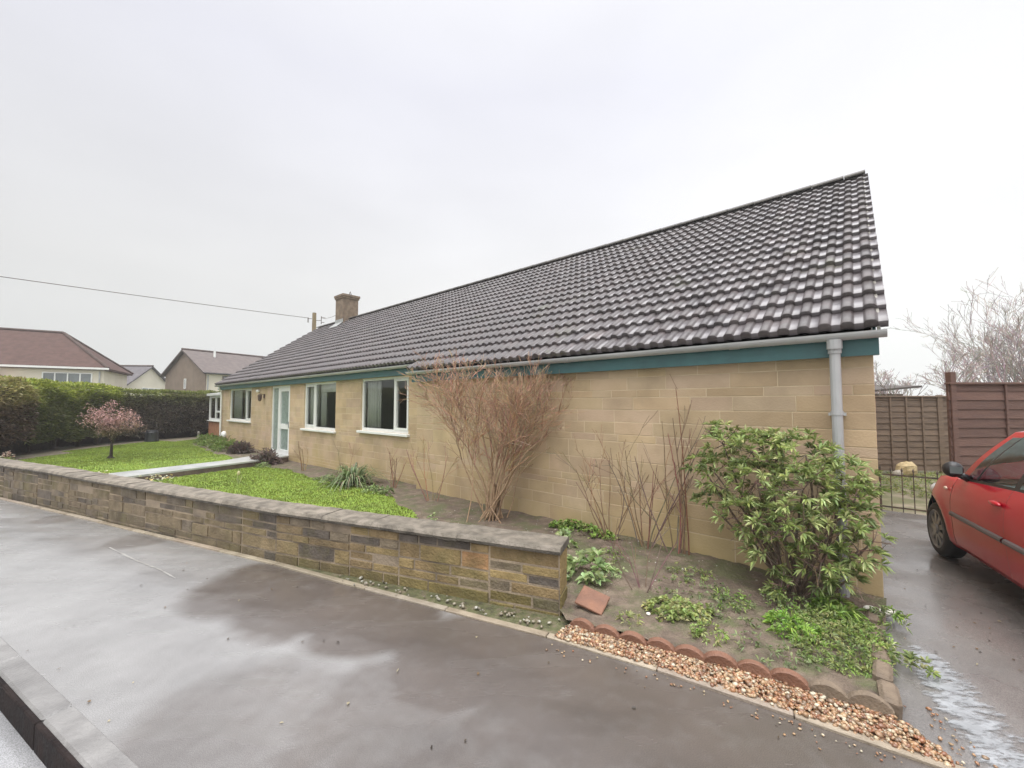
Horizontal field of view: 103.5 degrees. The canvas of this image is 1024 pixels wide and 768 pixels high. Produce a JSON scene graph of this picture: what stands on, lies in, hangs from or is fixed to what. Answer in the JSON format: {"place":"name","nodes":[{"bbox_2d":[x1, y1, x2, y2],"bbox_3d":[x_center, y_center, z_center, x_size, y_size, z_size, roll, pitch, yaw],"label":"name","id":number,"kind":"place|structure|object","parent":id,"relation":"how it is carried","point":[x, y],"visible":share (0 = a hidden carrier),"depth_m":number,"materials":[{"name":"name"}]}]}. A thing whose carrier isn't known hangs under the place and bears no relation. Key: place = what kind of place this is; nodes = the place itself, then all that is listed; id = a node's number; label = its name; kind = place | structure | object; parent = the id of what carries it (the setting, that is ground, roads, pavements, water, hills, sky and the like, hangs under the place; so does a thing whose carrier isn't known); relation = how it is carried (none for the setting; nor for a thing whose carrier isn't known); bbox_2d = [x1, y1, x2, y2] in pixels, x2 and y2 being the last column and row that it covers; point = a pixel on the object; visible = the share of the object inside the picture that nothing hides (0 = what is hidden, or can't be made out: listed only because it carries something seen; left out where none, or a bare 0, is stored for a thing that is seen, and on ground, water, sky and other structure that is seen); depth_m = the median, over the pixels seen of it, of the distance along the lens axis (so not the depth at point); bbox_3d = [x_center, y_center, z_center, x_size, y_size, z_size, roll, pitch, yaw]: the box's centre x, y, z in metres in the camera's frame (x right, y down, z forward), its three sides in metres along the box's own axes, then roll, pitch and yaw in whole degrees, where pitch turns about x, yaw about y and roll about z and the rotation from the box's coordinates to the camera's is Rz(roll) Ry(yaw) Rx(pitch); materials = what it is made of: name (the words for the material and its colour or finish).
{"place":"outdoors","nodes":[
{"label":"outdoors","id":0,"kind":"place"},
{"bbox_2d":[0,711,45,767],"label":"road","id":1,"kind":"structure","parent":0,"point":[16,751],"depth_m":2.08,"materials":[{"name":"grey asphalt"}]},
{"bbox_2d":[0,637,138,767],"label":"kerb","id":2,"kind":"structure","parent":1,"relation":"on","point":[83,739],"depth_m":2.13,"materials":[{"name":"concrete"}]},
{"bbox_2d":[19,438,416,517],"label":"lawn ground","id":3,"kind":"structure","parent":0,"point":[385,505],"depth_m":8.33,"materials":[{"name":"green plant"}]},
{"bbox_2d":[75,399,146,458],"bbox_3d":[-11.454,1.317,11.509,1.413,1.759,1.200,1,-3,-25],"label":"blossom tree","id":4,"kind":"object","parent":3,"relation":"on","point":[108,425],"visible":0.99,"depth_m":11.44,"materials":[{"name":"pink plant"}]},
{"bbox_2d":[144,430,158,441],"bbox_3d":[-15.350,2.218,17.212,0.480,0.520,0.468,0,-3,0],"label":"compost bin","id":5,"kind":"object","parent":3,"relation":"on","point":[151,435],"visible":0.89,"depth_m":17.05,"materials":[{"name":"plastic"}]},
{"bbox_2d":[135,457,287,479],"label":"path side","id":6,"kind":"structure","parent":3,"relation":"on","point":[205,470],"depth_m":9.77,"materials":[{"name":"concrete"}]},
{"bbox_2d":[107,452,288,477],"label":"path","id":7,"kind":"structure","parent":6,"relation":"on","point":[161,470],"depth_m":9.73,"materials":[{"name":"concrete"}]},
{"bbox_2d":[292,565,570,633],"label":"wall foot ground","id":8,"kind":"structure","parent":0,"point":[556,625],"depth_m":3.25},
{"bbox_2d":[339,575,559,627],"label":"gravel","id":9,"kind":"structure","parent":8,"relation":"on","point":[462,604],"depth_m":3.23,"materials":[{"name":"grey gravel"}]},
{"bbox_2d":[0,436,886,694],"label":"soil ground","id":10,"kind":"structure","parent":0,"point":[628,599],"depth_m":3.50,"materials":[{"name":"brown soil"}]},
{"bbox_2d":[0,375,127,454],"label":"hedge","id":11,"kind":"object","parent":10,"relation":"on","point":[62,405],"visible":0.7,"depth_m":14.33,"materials":[{"name":"green plant"}]},
{"bbox_2d":[192,433,216,444],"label":"bed plant","id":12,"kind":"object","parent":10,"relation":"on","point":[201,437],"visible":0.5,"depth_m":16.19,"materials":[{"name":"green plant"}]},
{"bbox_2d":[197,435,228,448],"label":"bed plant","id":13,"kind":"object","parent":10,"relation":"on","point":[207,442],"visible":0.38,"depth_m":14.81,"materials":[{"name":"green plant"}]},
{"bbox_2d":[208,437,239,451],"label":"bed plant","id":14,"kind":"object","parent":10,"relation":"on","point":[220,445],"visible":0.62,"depth_m":13.58,"materials":[{"name":"green plant"}]},
{"bbox_2d":[225,439,255,453],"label":"dead shrub","id":15,"kind":"object","parent":10,"relation":"on","point":[241,447],"visible":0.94,"depth_m":12.89,"materials":[{"name":"brown plant"}]},
{"bbox_2d":[249,447,284,465],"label":"dead shrub","id":16,"kind":"object","parent":10,"relation":"on","point":[270,457],"visible":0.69,"depth_m":11.21,"materials":[{"name":"brown plant"}]},
{"bbox_2d":[0,458,568,633],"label":"garden wall","id":17,"kind":"structure","parent":10,"relation":"on","point":[525,570],"depth_m":3.97,"materials":[{"name":"stone"}]},
{"bbox_2d":[316,462,397,492],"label":"strap leaf plant","id":18,"kind":"object","parent":10,"relation":"on","point":[348,476],"visible":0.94,"depth_m":7.84,"materials":[{"name":"green plant"}]},
{"bbox_2d":[360,484,394,496],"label":"ground plant","id":19,"kind":"object","parent":10,"relation":"on","point":[382,490],"visible":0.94,"depth_m":7.10,"materials":[{"name":"green plant"}]},
{"bbox_2d":[386,444,406,487],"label":"bare shrub","id":20,"kind":"object","parent":10,"relation":"on","point":[394,480],"visible":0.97,"depth_m":7.71,"materials":[{"name":"brown plant"}]},
{"bbox_2d":[402,438,457,500],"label":"bare shrub","id":21,"kind":"object","parent":10,"relation":"on","point":[430,471],"visible":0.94,"depth_m":6.59,"materials":[{"name":"brown plant"}]},
{"bbox_2d":[397,346,580,522],"bbox_3d":[-0.105,0.654,5.598,3.228,2.432,1.469,0,-3,7],"label":"bare shrub","id":22,"kind":"object","parent":10,"relation":"on","point":[514,412],"visible":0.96,"depth_m":5.54,"materials":[{"name":"brown plant"}]},
{"bbox_2d":[555,528,578,547],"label":"leafy plant","id":23,"kind":"object","parent":10,"relation":"on","point":[564,532],"visible":0.73,"depth_m":4.56,"materials":[{"name":"green plant"}]},
{"bbox_2d":[548,518,618,540],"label":"ivy","id":24,"kind":"object","parent":10,"relation":"on","point":[573,524],"visible":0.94,"depth_m":4.96,"materials":[{"name":"green plant"}]},
{"bbox_2d":[566,547,615,585],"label":"leafy plant","id":25,"kind":"object","parent":10,"relation":"on","point":[599,562],"visible":0.93,"depth_m":3.63,"materials":[{"name":"green plant"}]},
{"bbox_2d":[574,585,609,614],"bbox_3d":[0.630,1.691,3.161,0.220,0.020,0.200,12,21,30],"label":"clay tile","id":26,"kind":"object","parent":10,"relation":"on","point":[591,600],"visible":1,"depth_m":3.15,"materials":[{"name":"ceramic"}]},
{"bbox_2d":[547,425,648,539],"bbox_3d":[0.974,1.156,4.643,1.253,1.349,0.876,0,-3,0],"label":"bare shrub","id":27,"kind":"object","parent":10,"relation":"on","point":[591,490],"visible":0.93,"depth_m":4.70,"materials":[{"name":"brown plant"}]},
{"bbox_2d":[615,610,644,627],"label":"ground plant","id":28,"kind":"object","parent":10,"relation":"on","point":[629,614],"visible":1,"depth_m":2.95,"materials":[{"name":"green plant"}]},
{"bbox_2d":[591,413,698,548],"bbox_3d":[1.453,1.045,4.287,0.934,1.539,1.022,-2,-3,36],"label":"bare shrub","id":29,"kind":"object","parent":10,"relation":"on","point":[662,525],"visible":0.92,"depth_m":4.43,"materials":[{"name":"brown plant"}]},
{"bbox_2d":[606,520,686,592],"bbox_3d":[1.115,1.451,3.490,0.662,0.661,0.331,0,-3,-7],"label":"bare shrub","id":30,"kind":"object","parent":10,"relation":"on","point":[651,582],"visible":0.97,"depth_m":3.46,"materials":[{"name":"brown plant"}]},
{"bbox_2d":[399,496,905,646],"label":"pebbles","id":31,"kind":"object","parent":10,"relation":"on","point":[649,561],"visible":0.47,"depth_m":3.82,"materials":[{"name":"grey stone"}]},
{"bbox_2d":[621,375,704,553],"bbox_3d":[1.599,0.854,4.438,0.950,1.945,1.019,0,-3,0],"label":"bare shrub","id":32,"kind":"object","parent":10,"relation":"on","point":[682,532],"visible":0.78,"depth_m":4.31,"materials":[{"name":"brown plant"}]},
{"bbox_2d":[641,594,714,622],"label":"ground plant","id":33,"kind":"object","parent":10,"relation":"on","point":[687,612],"visible":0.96,"depth_m":3.04,"materials":[{"name":"green plant"}]},
{"bbox_2d":[675,391,696,554],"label":"bare shrub","id":34,"kind":"object","parent":10,"relation":"on","point":[684,476],"visible":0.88,"depth_m":4.24,"materials":[{"name":"brown plant"}]},
{"bbox_2d":[666,562,715,585],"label":"ground plant","id":35,"kind":"object","parent":10,"relation":"on","point":[695,568],"visible":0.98,"depth_m":3.69,"materials":[{"name":"green plant"}]},
{"bbox_2d":[655,575,756,623],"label":"ground plant","id":36,"kind":"object","parent":10,"relation":"on","point":[705,587],"visible":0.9,"depth_m":3.29,"materials":[{"name":"green plant"}]},
{"bbox_2d":[689,617,729,647],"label":"ground plant","id":37,"kind":"object","parent":10,"relation":"on","point":[697,631],"visible":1,"depth_m":2.76,"materials":[{"name":"green plant"}]},
{"bbox_2d":[708,586,754,611],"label":"ground plant","id":38,"kind":"object","parent":10,"relation":"on","point":[714,594],"visible":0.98,"depth_m":3.19,"materials":[{"name":"green plant"}]},
{"bbox_2d":[731,616,823,671],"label":"ground plant","id":39,"kind":"object","parent":10,"relation":"on","point":[748,621],"visible":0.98,"depth_m":2.57,"materials":[{"name":"green plant"}]},
{"bbox_2d":[679,418,898,606],"bbox_3d":[2.193,1.091,3.472,0.862,1.584,1.604,3,-4,-42],"label":"evergreen shrub","id":40,"kind":"object","parent":10,"relation":"on","point":[784,575],"visible":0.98,"depth_m":3.29,"materials":[{"name":"green plant"}]},
{"bbox_2d":[758,586,821,617],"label":"ground plant","id":41,"kind":"object","parent":10,"relation":"on","point":[806,605],"visible":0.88,"depth_m":3.12,"materials":[{"name":"green plant"}]},
{"bbox_2d":[761,609,827,648],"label":"ground plant","id":42,"kind":"object","parent":10,"relation":"on","point":[772,615],"visible":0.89,"depth_m":2.81,"materials":[{"name":"green plant"}]},
{"bbox_2d":[805,589,868,626],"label":"ground plant","id":43,"kind":"object","parent":10,"relation":"on","point":[836,606],"visible":0.81,"depth_m":3.00,"materials":[{"name":"green plant"}]},
{"bbox_2d":[785,605,902,678],"bbox_3d":[2.225,1.705,2.736,0.610,0.176,0.929,-3,-4,42],"label":"ground plant","id":44,"kind":"object","parent":10,"relation":"on","point":[843,632],"visible":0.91,"depth_m":2.64,"materials":[{"name":"green plant"}]},
{"bbox_2d":[865,609,881,623],"bbox_3d":[2.720,1.809,3.035,0.090,0.175,0.210,-1,-4,42],"label":"edging stone","id":45,"kind":"object","parent":10,"relation":"on","point":[872,617],"visible":0.33,"depth_m":2.98,"materials":[{"name":"beige stone"}]},
{"bbox_2d":[868,641,890,662],"bbox_3d":[2.339,1.778,2.576,0.090,0.175,0.210,1,-5,36],"label":"edging stone","id":46,"kind":"object","parent":10,"relation":"on","point":[884,655],"visible":0.28,"depth_m":2.52,"materials":[{"name":"brown stone"}]},
{"bbox_2d":[872,659,892,682],"bbox_3d":[2.189,1.765,2.387,0.090,0.175,0.210,2,-4,43],"label":"edging stone","id":47,"kind":"object","parent":10,"relation":"on","point":[882,670],"visible":0.48,"depth_m":2.36,"materials":[{"name":"brown stone"}]},
{"bbox_2d":[876,679,902,720],"bbox_3d":[2.049,1.752,2.197,0.090,0.175,0.210,4,-2,38],"label":"edging stone","id":48,"kind":"object","parent":10,"relation":"on","point":[888,692],"visible":0.5,"depth_m":2.16,"materials":[{"name":"brown stone"}]},
{"bbox_2d":[0,500,933,767],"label":"pavement","id":49,"kind":"structure","parent":0,"point":[304,658],"depth_m":2.42,"materials":[{"name":"grey concrete"}]},
{"bbox_2d":[0,497,965,767],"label":"edging kerb","id":50,"kind":"structure","parent":49,"relation":"on","point":[858,735],"depth_m":2.83,"materials":[{"name":"concrete"}]},
{"bbox_2d":[27,569,1022,767],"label":"leaf litter","id":51,"kind":"object","parent":49,"relation":"on","point":[634,707],"visible":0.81,"depth_m":2.51,"materials":[{"name":"brown plant"}]},
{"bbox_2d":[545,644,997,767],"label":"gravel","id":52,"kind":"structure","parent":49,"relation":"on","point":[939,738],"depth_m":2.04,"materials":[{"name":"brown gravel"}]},
{"bbox_2d":[0,0,1023,395],"label":"sky","id":53,"kind":"structure","parent":0,"point":[285,157],"materials":[{"name":"white"}]},
{"bbox_2d":[554,624,954,767],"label":"gravel bed ground","id":54,"kind":"structure","parent":0,"point":[874,723],"depth_m":2.17,"materials":[{"name":"brown gravel"}]},
{"bbox_2d":[570,618,594,632],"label":"edging tile","id":55,"kind":"object","parent":54,"relation":"on","point":[584,623],"visible":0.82,"depth_m":2.89,"materials":[{"name":"ceramic"}]},
{"bbox_2d":[594,624,619,639],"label":"edging tile","id":56,"kind":"object","parent":54,"relation":"on","point":[606,629],"visible":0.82,"depth_m":2.81,"materials":[{"name":"ceramic"}]},
{"bbox_2d":[619,630,646,645],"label":"edging tile","id":57,"kind":"object","parent":54,"relation":"on","point":[633,636],"visible":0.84,"depth_m":2.73,"materials":[{"name":"ceramic"}]},
{"bbox_2d":[646,637,674,652],"bbox_3d":[0.981,1.783,2.664,0.188,0.195,0.050,-5,-5,30],"label":"edging tile","id":58,"kind":"object","parent":54,"relation":"on","point":[661,643],"visible":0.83,"depth_m":2.65,"materials":[{"name":"ceramic"}]},
{"bbox_2d":[674,644,703,661],"bbox_3d":[1.137,1.777,2.582,0.188,0.195,0.050,-4,-3,29],"label":"edging tile","id":59,"kind":"object","parent":54,"relation":"on","point":[687,650],"visible":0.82,"depth_m":2.57,"materials":[{"name":"ceramic"}]},
{"bbox_2d":[704,650,737,669],"bbox_3d":[1.293,1.761,2.502,0.188,0.195,0.050,0,4,26],"label":"edging tile","id":60,"kind":"object","parent":54,"relation":"on","point":[721,658],"visible":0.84,"depth_m":2.48,"materials":[{"name":"ceramic"}]},
{"bbox_2d":[737,659,771,678],"bbox_3d":[1.448,1.764,2.415,0.188,0.195,0.050,-5,-10,31],"label":"edging tile","id":61,"kind":"object","parent":54,"relation":"on","point":[755,667],"visible":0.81,"depth_m":2.41,"materials":[{"name":"ceramic"}]},
{"bbox_2d":[770,667,809,690],"bbox_3d":[1.600,1.752,2.330,0.188,0.195,0.050,1,1,34],"label":"edging tile","id":62,"kind":"object","parent":54,"relation":"on","point":[790,677],"visible":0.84,"depth_m":2.31,"materials":[{"name":"ceramic"}]},
{"bbox_2d":[808,679,847,701],"bbox_3d":[1.750,1.754,2.236,0.188,0.195,0.050,0,-3,33],"label":"edging tile","id":63,"kind":"object","parent":54,"relation":"on","point":[829,689],"visible":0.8,"depth_m":2.22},
{"bbox_2d":[847,690,894,719],"bbox_3d":[1.896,1.741,2.135,0.188,0.195,0.050,-1,-9,33],"label":"edging tile","id":64,"kind":"object","parent":54,"relation":"on","point":[870,700],"visible":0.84,"depth_m":2.13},
{"bbox_2d":[881,471,942,515],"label":"back yard ground","id":65,"kind":"structure","parent":0,"point":[920,503],"depth_m":7.13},
{"bbox_2d":[874,373,931,406],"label":"bare shrub","id":66,"kind":"object","parent":65,"relation":"on","point":[880,393],"visible":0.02,"depth_m":11.13,"materials":[{"name":"brown plant"}]},
{"bbox_2d":[895,461,917,475],"bbox_3d":[9.158,1.997,9.359,0.460,0.425,0.309,0,-3,0],"label":"rock","id":67,"kind":"object","parent":65,"relation":"on","point":[907,467],"visible":0.6,"depth_m":9.26,"materials":[{"name":"beige stone"}]},
{"bbox_2d":[875,395,949,473],"bbox_3d":[10.257,1.282,9.638,3.935,2.080,0.105,0,-3,2],"label":"fence","id":68,"kind":"object","parent":65,"relation":"on","point":[914,429],"visible":0.34,"depth_m":9.65,"materials":[{"name":"brown wood"}]},
{"bbox_2d":[881,471,945,498],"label":"weeds","id":69,"kind":"object","parent":65,"relation":"on","point":[929,474],"visible":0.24,"depth_m":8.37,"materials":[{"name":"green plant"}]},
{"bbox_2d":[944,372,1023,472],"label":"fence","id":70,"kind":"object","parent":65,"relation":"on","point":[983,418],"visible":0.67,"depth_m":6.58,"materials":[{"name":"brown wood"}]},
{"bbox_2d":[880,510,1023,767],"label":"driveway","id":71,"kind":"structure","parent":0,"point":[937,595],"depth_m":2.92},
{"bbox_2d":[859,604,912,634],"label":"ground plant","id":72,"kind":"object","parent":71,"relation":"on","point":[883,608],"visible":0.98,"depth_m":2.99,"materials":[{"name":"green plant"}]},
{"bbox_2d":[878,466,938,513],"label":"garden gate","id":73,"kind":"structure","parent":71,"relation":"on","point":[901,475],"depth_m":6.10,"materials":[{"name":"metal"}]},
{"bbox_2d":[901,649,941,677],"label":"ground plant","id":74,"kind":"object","parent":71,"relation":"on","point":[911,657],"visible":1,"depth_m":2.47,"materials":[{"name":"green plant"}]},
{"bbox_2d":[911,645,1023,767],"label":"water stain","id":75,"kind":"object","parent":71,"relation":"on","point":[988,740],"visible":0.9,"depth_m":2.13,"materials":[{"name":"grey liquid"}]},
{"bbox_2d":[927,431,1023,588],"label":"car","id":76,"kind":"object","parent":71,"relation":"on","point":[976,509],"visible":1,"depth_m":3.67,"materials":[{"name":"red paint"}]},
{"label":"ground","id":77,"kind":"structure","parent":0,"visible":0},
{"bbox_2d":[0,376,41,447],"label":"hedge","id":78,"kind":"object","parent":77,"relation":"on","point":[8,402],"visible":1,"depth_m":11.88,"materials":[{"name":"green plant"}]},
{"bbox_2d":[0,677,83,767],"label":"kerb face","id":79,"kind":"object","parent":77,"relation":"on","point":[43,742],"visible":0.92,"depth_m":2.09},
{"bbox_2d":[0,327,133,394],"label":"house","id":80,"kind":"structure","parent":77,"relation":"on","point":[60,356],"depth_m":30.15,"materials":[{"name":"maroon tile"},{"name":"cream render"},{"name":"white upvc"}]},
{"bbox_2d":[41,372,92,382],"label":"window","id":81,"kind":"structure","parent":80,"relation":"in","point":[60,376],"depth_m":29.72,"materials":[{"name":"white plastic"}]},
{"bbox_2d":[121,365,164,395],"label":"house","id":82,"kind":"structure","parent":77,"relation":"on","point":[146,377],"depth_m":44.74,"materials":[{"name":"beige paint"}]},
{"bbox_2d":[93,388,219,442],"bbox_3d":[-16.196,1.573,19.885,2.073,2.701,6.650,-1,-3,20],"label":"hedge","id":83,"kind":"object","parent":77,"relation":"on","point":[173,416],"visible":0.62,"depth_m":18.86,"materials":[{"name":"green plant"}]},
{"bbox_2d":[160,348,264,397],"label":"house","id":84,"kind":"structure","parent":77,"relation":"on","point":[186,369],"depth_m":36.61,"materials":[{"name":"beige paint"}]},
{"bbox_2d":[308,312,323,330],"bbox_3d":[-12.663,-0.703,26.065,1.132,7.850,0.320,0,-3,0],"label":"telegraph pole","id":85,"kind":"object","parent":77,"relation":"on","point":[313,318],"visible":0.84,"depth_m":26.14,"materials":[{"name":"brown wood"}]},
{"bbox_2d":[0,276,306,317],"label":"overhead cable","id":86,"kind":"object","parent":85,"relation":"attached to","point":[144,296],"visible":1,"depth_m":20.46,"materials":[{"name":"metal"}]},
{"bbox_2d":[207,170,888,597],"bbox_3d":[-3.188,-0.908,14.638,24.300,7.144,9.073,-2,-4,41],"label":"bungalow","id":87,"kind":"object","parent":77,"relation":"on","point":[765,314],"visible":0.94,"depth_m":5.46,"materials":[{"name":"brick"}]},
{"bbox_2d":[207,396,219,421],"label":"sun room window","id":88,"kind":"structure","parent":87,"relation":"in","point":[216,419],"depth_m":18.96,"materials":[{"name":"white plastic"}]},
{"bbox_2d":[234,390,242,418],"bbox_3d":[-10.975,0.823,16.205,0.903,1.180,0.074,-2,-4,41],"label":"curtain","id":89,"kind":"object","parent":87,"relation":"hanging from","point":[238,407],"visible":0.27,"depth_m":16.11,"materials":[{"name":"fabric"}]},
{"bbox_2d":[226,388,251,422],"bbox_3d":[-10.484,0.824,15.570,2.790,1.285,0.175,-2,-4,41],"label":"window","id":90,"kind":"structure","parent":87,"relation":"in","point":[247,419],"depth_m":15.27,"materials":[{"name":"white plastic"}]},
{"bbox_2d":[278,387,289,454],"bbox_3d":[-7.153,1.158,12.668,0.890,2.085,0.121,-2,-4,41],"label":"door","id":91,"kind":"structure","parent":87,"relation":"in","point":[284,394],"depth_m":12.74,"materials":[{"name":"white plastic"}]},
{"bbox_2d":[309,385,320,426],"bbox_3d":[-5.631,0.610,11.550,0.584,1.210,0.075,-2,-4,41],"label":"curtain","id":92,"kind":"object","parent":87,"relation":"hanging from","point":[311,414],"visible":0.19,"depth_m":11.57,"materials":[{"name":"fabric"}]},
{"bbox_2d":[300,381,335,433],"bbox_3d":[-5.254,0.626,11.012,2.070,1.335,0.175,-2,-4,41],"label":"window","id":93,"kind":"structure","parent":87,"relation":"in","point":[314,427],"depth_m":11.24,"materials":[{"name":"white plastic"}]},
{"bbox_2d":[321,385,327,426],"bbox_3d":[-5.217,0.594,11.227,0.272,1.210,0.070,-2,-3,34],"label":"curtain","id":94,"kind":"object","parent":87,"relation":"hanging from","point":[324,406],"visible":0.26,"depth_m":11.20,"materials":[{"name":"fabric"}]},
{"bbox_2d":[321,384,335,391],"bbox_3d":[-4.909,0.105,10.946,1.190,0.220,0.024,-2,-4,41],"label":"roller blind","id":95,"kind":"object","parent":87,"relation":"attached to","point":[329,387],"visible":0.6,"depth_m":11.01,"materials":[{"name":"fabric"}]},
{"bbox_2d":[367,380,382,427],"bbox_3d":[-3.209,0.482,9.439,0.554,1.160,0.074,-2,-4,41],"label":"curtain","id":96,"kind":"object","parent":87,"relation":"hanging from","point":[374,416],"visible":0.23,"depth_m":9.42,"materials":[{"name":"fabric"}]},
{"bbox_2d":[356,376,409,436],"bbox_3d":[-2.831,0.483,8.903,2.040,1.255,0.175,-2,-4,41],"label":"window","id":97,"kind":"structure","parent":87,"relation":"in","point":[394,432],"depth_m":8.65,"materials":[{"name":"white plastic"}]},
{"bbox_2d":[399,392,406,427],"bbox_3d":[-2.837,1.198,11.182,0.026,1.960,0.900,-2,-4,41],"label":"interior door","id":98,"kind":"structure","parent":87,"relation":"in","point":[403,405],"depth_m":11.03,"materials":[{"name":"brown wood"}]},
{"bbox_2d":[873,362,923,395],"bbox_3d":[21.989,0.884,23.783,3.349,4.523,3.407,0,-3,0],"label":"bare tree","id":99,"kind":"object","parent":77,"relation":"on","point":[884,375],"visible":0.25,"depth_m":23.52,"materials":[{"name":"brown plant"}]},
{"bbox_2d":[875,385,921,395],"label":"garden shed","id":100,"kind":"structure","parent":77,"relation":"on","point":[887,387],"depth_m":12.40,"materials":[{"name":"wood"}]},
{"bbox_2d":[890,277,1023,394],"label":"bare tree","id":101,"kind":"object","parent":77,"relation":"on","point":[955,336],"visible":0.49,"depth_m":25.90,"materials":[{"name":"brown plant"}]},
{"bbox_2d":[920,338,1003,395],"bbox_3d":[24.491,0.111,21.561,3.734,5.833,3.617,-1,-3,11],"label":"bare tree","id":102,"kind":"object","parent":77,"relation":"on","point":[966,371],"visible":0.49,"depth_m":21.75,"materials":[{"name":"brown plant"}]},
{"bbox_2d":[944,317,1023,381],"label":"bare tree","id":103,"kind":"object","parent":77,"relation":"on","point":[994,374],"visible":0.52,"depth_m":22.45,"materials":[{"name":"brown plant"}]},
{"bbox_2d":[957,268,1023,381],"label":"bare tree","id":104,"kind":"object","parent":77,"relation":"on","point":[1008,348],"visible":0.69,"depth_m":22.41,"materials":[{"name":"brown plant"}]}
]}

